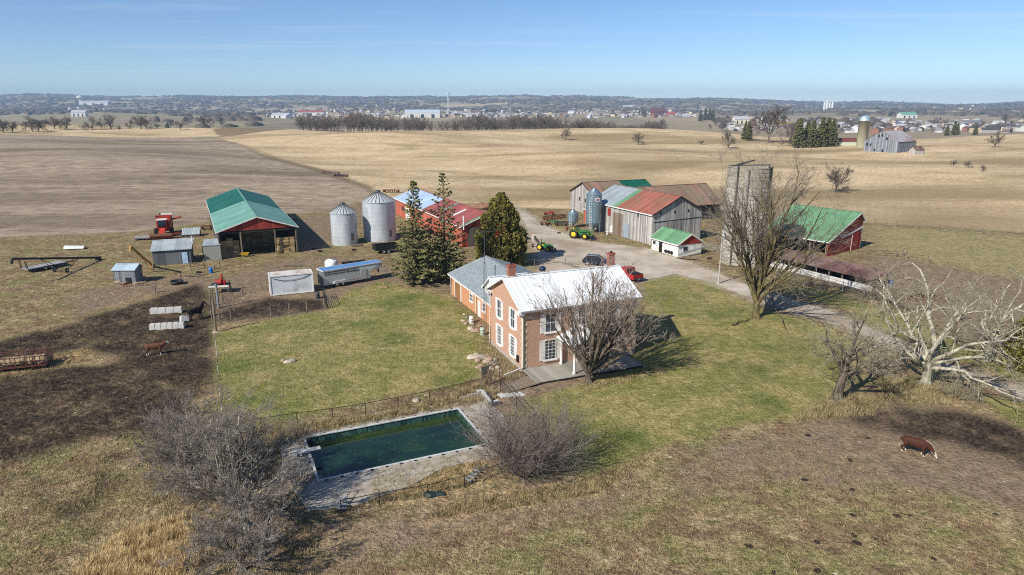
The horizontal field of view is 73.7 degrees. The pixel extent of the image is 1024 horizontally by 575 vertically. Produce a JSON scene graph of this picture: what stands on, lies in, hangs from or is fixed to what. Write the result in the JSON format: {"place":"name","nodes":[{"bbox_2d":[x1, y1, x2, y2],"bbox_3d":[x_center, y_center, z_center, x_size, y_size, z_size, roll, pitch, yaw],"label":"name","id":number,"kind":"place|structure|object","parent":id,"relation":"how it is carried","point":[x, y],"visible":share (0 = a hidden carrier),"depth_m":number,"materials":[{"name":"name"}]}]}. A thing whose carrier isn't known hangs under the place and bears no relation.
{"place":"outdoors","nodes":[
{"label":"outdoors","id":0,"kind":"place"},
{"bbox_2d":[62,508,201,574],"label":"golden grass","id":1,"kind":"structure","parent":0,"point":[137,550],"depth_m":40.91,"materials":[{"name":"plant"}]},
{"bbox_2d":[0,94,1023,574],"bbox_3d":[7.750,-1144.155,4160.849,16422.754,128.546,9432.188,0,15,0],"label":"ground","id":2,"kind":"structure","parent":0,"point":[720,390],"depth_m":74.85,"materials":[{"name":"plant"}]},
{"bbox_2d":[0,348,53,372],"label":"hay wagon","id":3,"kind":"object","parent":2,"relation":"on","point":[32,362],"visible":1,"depth_m":69.69,"materials":[{"name":"wood"}]},
{"bbox_2d":[18,260,72,270],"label":"flatbed trailer","id":4,"kind":"object","parent":2,"relation":"on","point":[44,266],"visible":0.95,"depth_m":111.12,"materials":[{"name":"grey metal"}]},
{"bbox_2d":[10,256,101,271],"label":"grain auger","id":5,"kind":"object","parent":2,"relation":"on","point":[54,269],"visible":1,"depth_m":109.23,"materials":[{"name":"black paint"}]},
{"bbox_2d":[70,110,87,116],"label":"barn","id":6,"kind":"structure","parent":2,"relation":"on","point":[79,113],"depth_m":1900.25,"materials":[{"name":"white"}]},
{"bbox_2d":[79,101,111,104],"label":"warehouse","id":7,"kind":"structure","parent":2,"relation":"on","point":[94,102],"depth_m":3921.13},
{"bbox_2d":[96,113,117,128],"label":"bare tree","id":8,"kind":"object","parent":2,"relation":"on","point":[110,120],"visible":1,"depth_m":608.39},
{"bbox_2d":[111,263,143,283],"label":"animal hut","id":9,"kind":"object","parent":2,"relation":"on","point":[131,273],"visible":0.95,"depth_m":102.52,"materials":[{"name":"grey paint"}]},
{"bbox_2d":[129,245,154,270],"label":"bale elevator","id":10,"kind":"object","parent":2,"relation":"on","point":[131,248],"visible":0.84,"depth_m":108.09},
{"bbox_2d":[143,341,168,355],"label":"calf","id":11,"kind":"object","parent":2,"relation":"on","point":[148,346],"visible":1,"depth_m":73.42},
{"bbox_2d":[149,213,180,238],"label":"combine harvester","id":12,"kind":"object","parent":2,"relation":"on","point":[164,222],"visible":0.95,"depth_m":137.47,"materials":[{"name":"red metal"}]},
{"bbox_2d":[150,236,193,265],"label":"yard shed","id":13,"kind":"structure","parent":2,"relation":"on","point":[171,251],"depth_m":114.94,"materials":[{"name":"metal"}]},
{"bbox_2d":[182,227,200,236],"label":"sheet stack","id":14,"kind":"object","parent":2,"relation":"on","point":[192,232],"visible":0.99,"depth_m":138.43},
{"bbox_2d":[187,300,206,321],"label":"horse","id":15,"kind":"object","parent":2,"relation":"on","point":[192,311],"visible":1,"depth_m":85.36},
{"bbox_2d":[124,379,274,499],"bbox_3d":[-22.179,10.363,48.135,8.955,7.959,9.262,-14,21,-42],"label":"bare tree","id":16,"kind":"object","parent":2,"relation":"on","point":[168,443],"visible":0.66,"depth_m":46.97,"materials":[{"name":"grey plant"}]},
{"bbox_2d":[202,238,221,260],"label":"yard shed","id":17,"kind":"structure","parent":2,"relation":"on","point":[211,249],"depth_m":117.55,"materials":[{"name":"grey paint"}]},
{"bbox_2d":[208,274,230,293],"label":"grinder platform","id":18,"kind":"structure","parent":2,"relation":"on","point":[222,282],"depth_m":97.36,"materials":[{"name":"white metal"}]},
{"bbox_2d":[141,384,306,542],"bbox_3d":[-17.557,11.305,43.251,9.933,8.799,10.258,0,15,0],"label":"bare tree","id":19,"kind":"object","parent":2,"relation":"on","point":[234,495],"visible":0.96,"depth_m":42.41,"materials":[{"name":"grey plant"}]},
{"bbox_2d":[150,492,303,574],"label":"bare tree","id":20,"kind":"object","parent":2,"relation":"on","point":[242,542],"visible":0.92,"depth_m":38.56,"materials":[{"name":"grey plant"}]},
{"bbox_2d":[209,280,266,320],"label":"post fence","id":21,"kind":"object","parent":2,"relation":"on","point":[230,290],"visible":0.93,"depth_m":97.04,"materials":[{"name":"grey wood"}]},
{"bbox_2d":[206,188,298,256],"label":"drive shed","id":22,"kind":"structure","parent":2,"relation":"on","point":[238,210],"depth_m":128.49,"materials":[{"name":"red"}]},
{"bbox_2d":[218,289,326,323],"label":"post fence","id":23,"kind":"object","parent":2,"relation":"on","point":[273,310],"visible":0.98,"depth_m":87.24,"materials":[{"name":"brown wood"}]},
{"bbox_2d":[268,269,313,295],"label":"storage container","id":24,"kind":"object","parent":2,"relation":"on","point":[290,282],"visible":1,"depth_m":96.89,"materials":[{"name":"white metal"}]},
{"bbox_2d":[265,411,316,445],"bbox_3d":[-17.460,11.100,54.624,3.940,2.953,3.699,4,16,13],"label":"bare shrub","id":25,"kind":"object","parent":2,"relation":"on","point":[293,433],"visible":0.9,"depth_m":54.50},
{"bbox_2d":[270,455,329,490],"bbox_3d":[-15.393,13.033,48.646,3.546,2.551,4.244,-11,19,-36],"label":"bare shrub","id":26,"kind":"object","parent":2,"relation":"on","point":[308,475],"visible":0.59,"depth_m":48.80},
{"bbox_2d":[298,110,325,115],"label":"warehouse","id":27,"kind":"structure","parent":2,"relation":"on","point":[314,112],"depth_m":2347.19,"materials":[{"name":"white"}]},
{"bbox_2d":[329,202,357,245],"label":"grain bin","id":28,"kind":"object","parent":2,"relation":"on","point":[343,219],"visible":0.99,"depth_m":128.98,"materials":[{"name":"metal"}]},
{"bbox_2d":[316,259,381,286],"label":"horse trailer","id":29,"kind":"object","parent":2,"relation":"on","point":[338,275],"visible":1,"depth_m":101.61,"materials":[{"name":"metal"}]},
{"bbox_2d":[228,377,486,430],"bbox_3d":[-12.631,10.505,60.090,22.915,1.280,0.943,-7,17,-24],"label":"chain fence","id":30,"kind":"object","parent":2,"relation":"on","point":[398,407],"visible":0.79,"depth_m":59.77,"materials":[{"name":"black"}]},
{"bbox_2d":[361,190,395,241],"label":"grain bin","id":31,"kind":"object","parent":2,"relation":"on","point":[378,211],"visible":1,"depth_m":132.28,"materials":[{"name":"metal"}]},
{"bbox_2d":[372,242,397,253],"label":"dump trailer","id":32,"kind":"object","parent":2,"relation":"on","point":[385,247],"visible":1,"depth_m":122.91,"materials":[{"name":"black paint"}]},
{"bbox_2d":[281,398,509,510],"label":"pool deck","id":33,"kind":"structure","parent":2,"relation":"on","point":[325,494],"depth_m":49.95,"materials":[{"name":"concrete"}]},
{"bbox_2d":[289,446,320,458],"bbox_3d":[-15.978,12.754,52.755,2.300,0.455,0.500,-7,17,-23],"label":"diving board","id":34,"kind":"object","parent":33,"relation":"on","point":[301,451],"visible":0.93,"depth_m":52.60,"materials":[{"name":"plastic"}]},
{"bbox_2d":[303,408,487,481],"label":"swimming pool","id":35,"kind":"structure","parent":33,"relation":"in","point":[358,449],"depth_m":55.68,"materials":[{"name":"green liquid"}]},
{"bbox_2d":[390,180,443,283],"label":"spruce tree","id":36,"kind":"object","parent":2,"relation":"on","point":[418,256],"visible":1,"depth_m":100.46,"materials":[{"name":"green plant"}]},
{"bbox_2d":[340,463,501,512],"bbox_3d":[-5.946,14.040,47.521,11.766,1.080,0.645,-7,17,-24],"label":"chain fence","id":37,"kind":"object","parent":2,"relation":"on","point":[427,488],"visible":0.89,"depth_m":46.91,"materials":[{"name":"black"}]},
{"bbox_2d":[405,110,439,117],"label":"warehouse","id":38,"kind":"structure","parent":2,"relation":"on","point":[424,113],"depth_m":1935.18,"materials":[{"name":"white"}]},
{"bbox_2d":[423,491,445,497],"bbox_3d":[-5.389,14.360,47.507,1.622,0.368,0.813,0,15,0],"label":"tarp heap","id":39,"kind":"object","parent":2,"relation":"on","point":[430,494],"visible":0.98,"depth_m":47.42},
{"bbox_2d":[421,172,469,281],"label":"spruce tree","id":40,"kind":"object","parent":2,"relation":"on","point":[444,251],"visible":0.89,"depth_m":103.05,"materials":[{"name":"green plant"}]},
{"bbox_2d":[394,189,504,246],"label":"workshop","id":41,"kind":"structure","parent":2,"relation":"on","point":[469,217],"depth_m":139.06,"materials":[{"name":"red"}]},
{"bbox_2d":[468,226,481,245],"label":"door","id":42,"kind":"structure","parent":41,"relation":"in","point":[471,230],"depth_m":128.40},
{"bbox_2d":[449,389,499,406],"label":"retaining wall","id":43,"kind":"structure","parent":2,"relation":"on","point":[480,394],"depth_m":62.65,"materials":[{"name":"stone"}]},
{"bbox_2d":[467,202,488,209],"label":"dirt pile","id":44,"kind":"object","parent":2,"relation":"on","point":[482,206],"visible":0.76,"depth_m":172.73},
{"bbox_2d":[290,110,668,131],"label":"woodland","id":45,"kind":"object","parent":2,"relation":"on","point":[358,121],"visible":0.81,"depth_m":665.64,"materials":[{"name":"plant"}]},
{"bbox_2d":[476,230,496,343],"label":"antenna tower","id":46,"kind":"structure","parent":2,"relation":"on","point":[484,281],"depth_m":74.94,"materials":[{"name":"metal"}]},
{"bbox_2d":[447,255,533,325],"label":"house wing","id":47,"kind":"structure","parent":2,"relation":"on","point":[467,284],"depth_m":91.95,"materials":[{"name":"brick"}]},
{"bbox_2d":[487,362,501,387],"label":"garden arch","id":48,"kind":"structure","parent":2,"relation":"on","point":[490,380],"depth_m":65.24,"materials":[{"name":"metal"}]},
{"bbox_2d":[473,191,527,265],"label":"cedar tree","id":49,"kind":"object","parent":2,"relation":"on","point":[511,239],"visible":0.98,"depth_m":110.75,"materials":[{"name":"green plant"}]},
{"bbox_2d":[481,265,527,287],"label":"house addition","id":50,"kind":"structure","parent":2,"relation":"on","point":[490,280],"depth_m":85.06,"materials":[{"name":"white metal"}]},
{"bbox_2d":[0,93,1023,129],"bbox_3d":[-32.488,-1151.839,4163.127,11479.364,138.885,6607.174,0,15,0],"label":"woods","id":51,"kind":"object","parent":2,"relation":"on","point":[231,114],"visible":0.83,"depth_m":3713.02,"materials":[{"name":"plant"}]},
{"bbox_2d":[0,94,1023,127],"bbox_3d":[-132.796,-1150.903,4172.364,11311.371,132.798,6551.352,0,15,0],"label":"evergreens","id":52,"kind":"object","parent":2,"relation":"on","point":[566,103],"visible":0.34,"depth_m":3791.99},
{"bbox_2d":[496,376,539,392],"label":"stone path","id":53,"kind":"structure","parent":2,"relation":"on","point":[525,382],"depth_m":65.83,"materials":[{"name":"beige stone"}]},
{"bbox_2d":[446,379,612,515],"bbox_3d":[1.074,10.449,49.318,11.882,7.451,11.027,-9,18,-30],"label":"bare shrub","id":54,"kind":"object","parent":2,"relation":"on","point":[509,447],"visible":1,"depth_m":49.00,"materials":[{"name":"plant"}]},
{"bbox_2d":[485,251,642,374],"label":"farmhouse","id":55,"kind":"object","parent":2,"relation":"on","point":[520,339],"visible":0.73,"depth_m":70.75,"materials":[{"name":"orange brick"}]},
{"bbox_2d":[495,297,502,320],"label":"window","id":56,"kind":"structure","parent":55,"relation":"in","point":[499,303],"depth_m":73.65,"materials":[{"name":"white glass"}]},
{"bbox_2d":[496,323,502,346],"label":"window","id":57,"kind":"structure","parent":55,"relation":"in","point":[499,330],"depth_m":74.44,"materials":[{"name":"white glass"}]},
{"bbox_2d":[509,306,516,330],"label":"window","id":58,"kind":"structure","parent":55,"relation":"in","point":[512,315],"depth_m":70.31,"materials":[{"name":"white glass"}]},
{"bbox_2d":[509,333,516,358],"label":"window","id":59,"kind":"structure","parent":55,"relation":"in","point":[512,340],"depth_m":71.07,"materials":[{"name":"white glass"}]},
{"bbox_2d":[540,338,559,361],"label":"window","id":60,"kind":"structure","parent":55,"relation":"in","point":[548,352],"depth_m":69.91,"materials":[{"name":"white glass"}]},
{"bbox_2d":[540,312,560,333],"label":"window","id":61,"kind":"structure","parent":55,"relation":"in","point":[545,329],"depth_m":69.13,"materials":[{"name":"white glass"}]},
{"bbox_2d":[568,209,577,225],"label":"feed bin","id":62,"kind":"object","parent":2,"relation":"on","point":[572,217],"visible":0.98,"depth_m":146.95,"materials":[{"name":"metal"}]},
{"bbox_2d":[522,354,642,384],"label":"porch deck","id":63,"kind":"structure","parent":2,"relation":"on","point":[551,373],"depth_m":68.98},
{"bbox_2d":[556,323,611,374],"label":"portico","id":64,"kind":"structure","parent":63,"relation":"on","point":[574,357],"depth_m":68.59,"materials":[{"name":"white wood"}]},
{"bbox_2d":[569,227,596,239],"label":"tractor","id":65,"kind":"object","parent":2,"relation":"on","point":[574,233],"visible":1,"depth_m":135.81,"materials":[{"name":"metal"}]},
{"bbox_2d":[586,188,601,232],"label":"feed bin","id":66,"kind":"object","parent":2,"relation":"on","point":[593,206],"visible":0.97,"depth_m":140.41,"materials":[{"name":"metal"}]},
{"bbox_2d":[527,251,668,383],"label":"bare tree","id":67,"kind":"object","parent":2,"relation":"on","point":[599,328],"visible":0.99,"depth_m":65.05,"materials":[{"name":"brown plant"}]},
{"bbox_2d":[265,108,1021,132],"bbox_3d":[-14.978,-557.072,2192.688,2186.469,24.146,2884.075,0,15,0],"label":"town","id":68,"kind":"object","parent":2,"relation":"on","point":[937,127],"visible":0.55,"depth_m":1449.93},
{"bbox_2d":[590,184,704,244],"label":"barn","id":69,"kind":"structure","parent":2,"relation":"on","point":[637,214],"depth_m":134.08,"materials":[{"name":"grey wood"}]},
{"bbox_2d":[612,212,622,236],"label":"door","id":70,"kind":"structure","parent":69,"relation":"in","point":[617,224],"depth_m":138.84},
{"bbox_2d":[667,220,681,229],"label":"door","id":71,"kind":"structure","parent":69,"relation":"in","point":[671,224],"depth_m":131.80,"materials":[{"name":"grey wood"}]},
{"bbox_2d":[649,226,708,256],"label":"milk house","id":72,"kind":"structure","parent":2,"relation":"on","point":[673,242],"depth_m":121.70,"materials":[{"name":"white paint"}]},
{"bbox_2d":[637,183,721,219],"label":"barn","id":73,"kind":"structure","parent":2,"relation":"on","point":[692,193],"depth_m":158.98,"materials":[{"name":"brown metal"}]},
{"bbox_2d":[721,131,736,148],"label":"bare tree","id":74,"kind":"object","parent":2,"relation":"on","point":[727,138],"visible":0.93,"depth_m":425.74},
{"bbox_2d":[732,116,748,123],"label":"warehouse","id":75,"kind":"structure","parent":2,"relation":"on","point":[740,119],"depth_m":1327.68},
{"bbox_2d":[721,159,772,266],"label":"tower silo","id":76,"kind":"object","parent":2,"relation":"on","point":[739,170],"visible":0.34,"depth_m":111.22,"materials":[{"name":"concrete"}]},
{"bbox_2d":[744,120,752,140],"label":"spruce tree","id":77,"kind":"object","parent":2,"relation":"on","point":[748,132],"visible":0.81,"depth_m":480.06,"materials":[{"name":"green plant"}]},
{"bbox_2d":[746,103,792,142],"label":"bare tree","id":78,"kind":"object","parent":2,"relation":"on","point":[777,114],"visible":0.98,"depth_m":458.73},
{"bbox_2d":[516,207,1023,397],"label":"gravel lane","id":79,"kind":"structure","parent":2,"relation":"on","point":[653,264],"depth_m":113.87,"materials":[{"name":"gravel"}]},
{"bbox_2d":[536,238,556,252],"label":"tractor","id":80,"kind":"object","parent":79,"relation":"on","point":[548,247],"visible":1,"depth_m":124.83,"materials":[{"name":"metal"}]},
{"bbox_2d":[582,253,606,265],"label":"parked car","id":81,"kind":"object","parent":79,"relation":"on","point":[594,258],"visible":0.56,"depth_m":113.35,"materials":[{"name":"grey paint"}]},
{"bbox_2d":[621,266,642,279],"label":"pickup truck","id":82,"kind":"object","parent":79,"relation":"on","point":[635,275],"visible":0.46,"depth_m":103.41,"materials":[{"name":"red paint"}]},
{"bbox_2d":[692,120,860,319],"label":"bare tree","id":83,"kind":"object","parent":2,"relation":"on","point":[757,289],"visible":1,"depth_m":82.35,"materials":[{"name":"brown plant"}]},
{"bbox_2d":[776,119,805,146],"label":"bare tree","id":84,"kind":"object","parent":2,"relation":"on","point":[792,130],"visible":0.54,"depth_m":436.39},
{"bbox_2d":[790,118,806,147],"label":"spruce tree","id":85,"kind":"object","parent":2,"relation":"on","point":[798,138],"visible":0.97,"depth_m":422.86,"materials":[{"name":"green plant"}]},
{"bbox_2d":[784,273,825,300],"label":"bare shrub","id":86,"kind":"object","parent":2,"relation":"on","point":[804,291],"visible":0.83,"depth_m":94.24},
{"bbox_2d":[806,120,819,147],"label":"spruce tree","id":87,"kind":"object","parent":2,"relation":"on","point":[813,140],"visible":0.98,"depth_m":423.46,"materials":[{"name":"green plant"}]},
{"bbox_2d":[766,204,865,256],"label":"barn","id":88,"kind":"structure","parent":2,"relation":"on","point":[855,234],"depth_m":124.90,"materials":[{"name":"red"}]},
{"bbox_2d":[851,231,861,249],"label":"door","id":89,"kind":"structure","parent":88,"relation":"in","point":[856,235],"depth_m":125.68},
{"bbox_2d":[776,269,864,296],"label":"rail fence","id":90,"kind":"object","parent":2,"relation":"on","point":[834,282],"visible":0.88,"depth_m":100.18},
{"bbox_2d":[817,116,828,146],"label":"spruce tree","id":91,"kind":"object","parent":2,"relation":"on","point":[823,133],"visible":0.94,"depth_m":424.63,"materials":[{"name":"green plant"}]},
{"bbox_2d":[821,117,832,146],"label":"spruce tree","id":92,"kind":"object","parent":2,"relation":"on","point":[829,123],"visible":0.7,"depth_m":426.95,"materials":[{"name":"green plant"}]},
{"bbox_2d":[770,249,891,290],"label":"low shed","id":93,"kind":"object","parent":2,"relation":"on","point":[842,269],"visible":0.6,"depth_m":104.55,"materials":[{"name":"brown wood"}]},
{"bbox_2d":[826,118,839,145],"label":"spruce tree","id":94,"kind":"object","parent":2,"relation":"on","point":[834,133],"visible":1,"depth_m":425.94,"materials":[{"name":"green plant"}]},
{"bbox_2d":[825,161,852,191],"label":"bare tree","id":95,"kind":"object","parent":2,"relation":"on","point":[837,176],"visible":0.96,"depth_m":208.72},
{"bbox_2d":[836,138,856,145],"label":"shed","id":96,"kind":"structure","parent":2,"relation":"on","point":[846,141],"depth_m":432.28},
{"bbox_2d":[805,293,905,402],"bbox_3d":[30.601,5.645,61.547,8.469,10.122,9.054,8,17,26],"label":"bare tree","id":97,"kind":"object","parent":2,"relation":"on","point":[837,394],"visible":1,"depth_m":61.19,"materials":[{"name":"grey plant"}]},
{"bbox_2d":[856,115,869,146],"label":"tower silo","id":98,"kind":"object","parent":2,"relation":"on","point":[863,128],"visible":0.95,"depth_m":413.20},
{"bbox_2d":[854,274,902,299],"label":"bare shrub","id":99,"kind":"object","parent":2,"relation":"on","point":[866,292],"visible":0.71,"depth_m":94.47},
{"bbox_2d":[863,130,916,152],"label":"barn","id":100,"kind":"structure","parent":2,"relation":"on","point":[893,141],"depth_m":381.89,"materials":[{"name":"silver metal"}]},
{"bbox_2d":[909,146,924,153],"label":"hut","id":101,"kind":"object","parent":2,"relation":"on","point":[917,150],"visible":0.9,"depth_m":367.32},
{"bbox_2d":[880,289,955,302],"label":"brush pile","id":102,"kind":"object","parent":2,"relation":"on","point":[935,296],"visible":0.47,"depth_m":94.50,"materials":[{"name":"plant"}]},
{"bbox_2d":[899,435,937,458],"bbox_3d":[31.532,12.331,52.907,2.677,1.357,0.671,12,19,36],"label":"cow","id":103,"kind":"object","parent":2,"relation":"on","point":[920,443],"visible":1,"depth_m":52.67},
{"bbox_2d":[832,254,1023,425],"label":"bare tree","id":104,"kind":"object","parent":2,"relation":"on","point":[930,357],"visible":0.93,"depth_m":64.68,"materials":[{"name":"grey plant"}]},
{"bbox_2d":[923,365,993,403],"bbox_3d":[41.055,8.546,62.626,5.093,3.669,5.447,-10,18,-32],"label":"bare shrub","id":105,"kind":"object","parent":2,"relation":"on","point":[956,391],"visible":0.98,"depth_m":62.50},
{"bbox_2d":[933,253,1023,365],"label":"bare tree","id":106,"kind":"object","parent":2,"relation":"on","point":[1004,317],"visible":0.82,"depth_m":70.72,"materials":[{"name":"grey plant"}]},
{"bbox_2d":[980,126,997,132],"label":"town house","id":107,"kind":"structure","parent":2,"relation":"on","point":[989,129],"depth_m":869.10,"materials":[{"name":"grey"}]},
{"bbox_2d":[983,131,1005,146],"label":"bare tree","id":108,"kind":"object","parent":2,"relation":"on","point":[998,139],"visible":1,"depth_m":386.72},
{"bbox_2d":[994,316,1023,372],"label":"cedar tree","id":109,"kind":"object","parent":2,"relation":"on","point":[1019,352],"visible":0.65,"depth_m":69.28,"materials":[{"name":"green plant"}]},
{"bbox_2d":[0,340,1023,574],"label":"dry grass","id":110,"kind":"structure","parent":0,"point":[322,425],"depth_m":48.24,"materials":[{"name":"plant"}]},
{"bbox_2d":[0,0,1023,103],"label":"sky","id":111,"kind":"structure","parent":0,"point":[925,51],"materials":[{"name":"blue"}]},
{"bbox_2d":[569,179,651,212],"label":"barn","id":112,"kind":"structure","parent":0,"point":[580,191],"depth_m":168.53,"materials":[{"name":"metal"}]},
{"bbox_2d":[896,112,917,117],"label":"warehouse","id":113,"kind":"structure","parent":0,"point":[907,114],"depth_m":1757.35,"materials":[{"name":"white"}]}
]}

